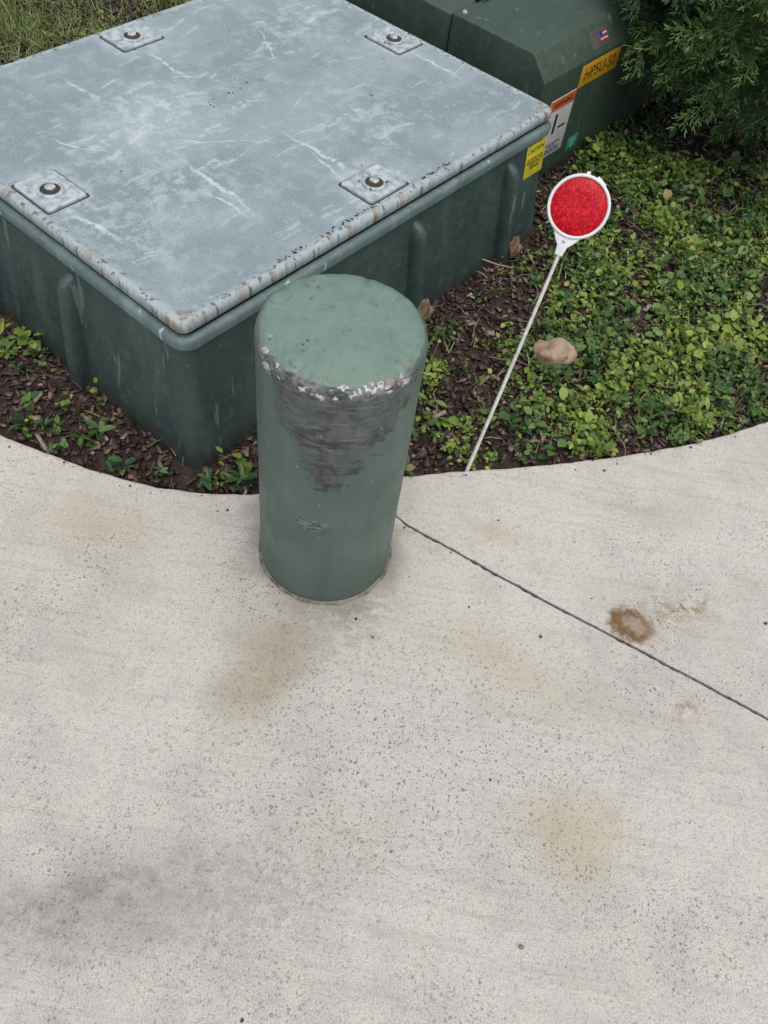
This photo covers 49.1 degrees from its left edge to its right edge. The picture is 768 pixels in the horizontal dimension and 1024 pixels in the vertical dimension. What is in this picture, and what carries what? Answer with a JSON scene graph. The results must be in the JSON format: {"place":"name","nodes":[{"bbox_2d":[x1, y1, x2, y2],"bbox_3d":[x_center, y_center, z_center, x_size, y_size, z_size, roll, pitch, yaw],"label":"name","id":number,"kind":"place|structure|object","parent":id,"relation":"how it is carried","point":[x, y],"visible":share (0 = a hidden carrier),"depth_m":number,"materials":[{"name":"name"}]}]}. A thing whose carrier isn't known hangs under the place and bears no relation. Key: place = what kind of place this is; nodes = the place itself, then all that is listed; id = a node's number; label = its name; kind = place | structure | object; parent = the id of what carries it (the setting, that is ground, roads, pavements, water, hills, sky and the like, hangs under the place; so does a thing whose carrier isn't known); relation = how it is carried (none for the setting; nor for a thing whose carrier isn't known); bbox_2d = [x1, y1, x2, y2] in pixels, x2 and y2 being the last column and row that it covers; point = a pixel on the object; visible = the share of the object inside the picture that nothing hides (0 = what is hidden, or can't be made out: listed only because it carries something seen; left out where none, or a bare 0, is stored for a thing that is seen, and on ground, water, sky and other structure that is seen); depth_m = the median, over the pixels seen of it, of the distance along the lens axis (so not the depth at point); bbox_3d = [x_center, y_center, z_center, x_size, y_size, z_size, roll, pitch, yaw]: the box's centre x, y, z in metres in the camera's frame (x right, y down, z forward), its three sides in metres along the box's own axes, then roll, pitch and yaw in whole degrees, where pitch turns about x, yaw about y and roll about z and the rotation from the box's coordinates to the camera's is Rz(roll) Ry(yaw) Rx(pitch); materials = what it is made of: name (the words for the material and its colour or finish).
{"place":"outdoors","nodes":[
{"label":"outdoors","id":0,"kind":"place"},
{"bbox_2d":[0,0,191,65],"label":"lawn grass","id":1,"kind":"structure","parent":0,"point":[29,31],"depth_m":2.93,"materials":[{"name":"green plant"}]},
{"bbox_2d":[0,422,767,1023],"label":"concrete pavement","id":2,"kind":"structure","parent":0,"point":[232,774],"depth_m":1.54,"materials":[{"name":"grey concrete"}]},
{"bbox_2d":[254,274,427,605],"bbox_3d":[-0.096,-0.103,1.555,0.290,0.645,0.288,10,53,0],"label":"bollard","id":3,"kind":"object","parent":2,"relation":"on","point":[340,359],"visible":1,"depth_m":1.34,"materials":[{"name":"metal"}]},
{"bbox_2d":[8,423,767,1022],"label":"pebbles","id":4,"kind":"object","parent":2,"relation":"on","point":[414,585],"visible":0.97,"depth_m":1.79,"materials":[{"name":"grey stone"}]},
{"bbox_2d":[0,0,767,494],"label":"ground","id":5,"kind":"structure","parent":0,"point":[176,464],"depth_m":2.18,"materials":[{"name":"brown wood"}]},
{"bbox_2d":[0,0,551,469],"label":"utility enclosure box","id":6,"kind":"object","parent":5,"relation":"on","point":[188,188],"visible":0.94,"depth_m":1.98,"materials":[{"name":"metal"}]},
{"bbox_2d":[0,0,767,491],"bbox_3d":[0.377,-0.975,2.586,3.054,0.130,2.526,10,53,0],"label":"weeds","id":7,"kind":"object","parent":5,"relation":"on","point":[598,264],"visible":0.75,"depth_m":2.31,"materials":[{"name":"green plant"}]},
{"bbox_2d":[5,104,767,465],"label":"grass tufts","id":8,"kind":"object","parent":5,"relation":"on","point":[617,288],"visible":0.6,"depth_m":2.35,"materials":[{"name":"green plant"}]},
{"bbox_2d":[23,137,767,471],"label":"fallen twigs","id":9,"kind":"object","parent":5,"relation":"on","point":[488,261],"visible":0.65,"depth_m":2.35,"materials":[{"name":"wood"}]},
{"bbox_2d":[346,0,677,179],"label":"pad mounted transformer","id":10,"kind":"object","parent":5,"relation":"on","point":[562,60],"visible":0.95,"depth_m":2.51,"materials":[{"name":"metal"}]},
{"bbox_2d":[464,171,610,471],"bbox_3d":[0.289,-0.404,1.869,0.129,0.587,0.420,34,57,17],"label":"driveway reflector marker","id":11,"kind":"object","parent":5,"relation":"in","point":[578,206],"visible":0.98,"depth_m":1.77,"materials":[{"name":"red plastic"}]},
{"bbox_2d":[532,337,576,369],"bbox_3d":[0.446,-0.411,2.207,0.125,0.088,0.088,10,53,0],"label":"rock","id":12,"kind":"object","parent":5,"relation":"on","point":[555,351],"visible":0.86,"depth_m":2.18,"materials":[{"name":"stone"}]},
{"bbox_2d":[608,0,767,143],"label":"juniper bush","id":13,"kind":"object","parent":5,"relation":"on","point":[733,42],"visible":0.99,"depth_m":2.49,"materials":[{"name":"green plant"}]}
]}

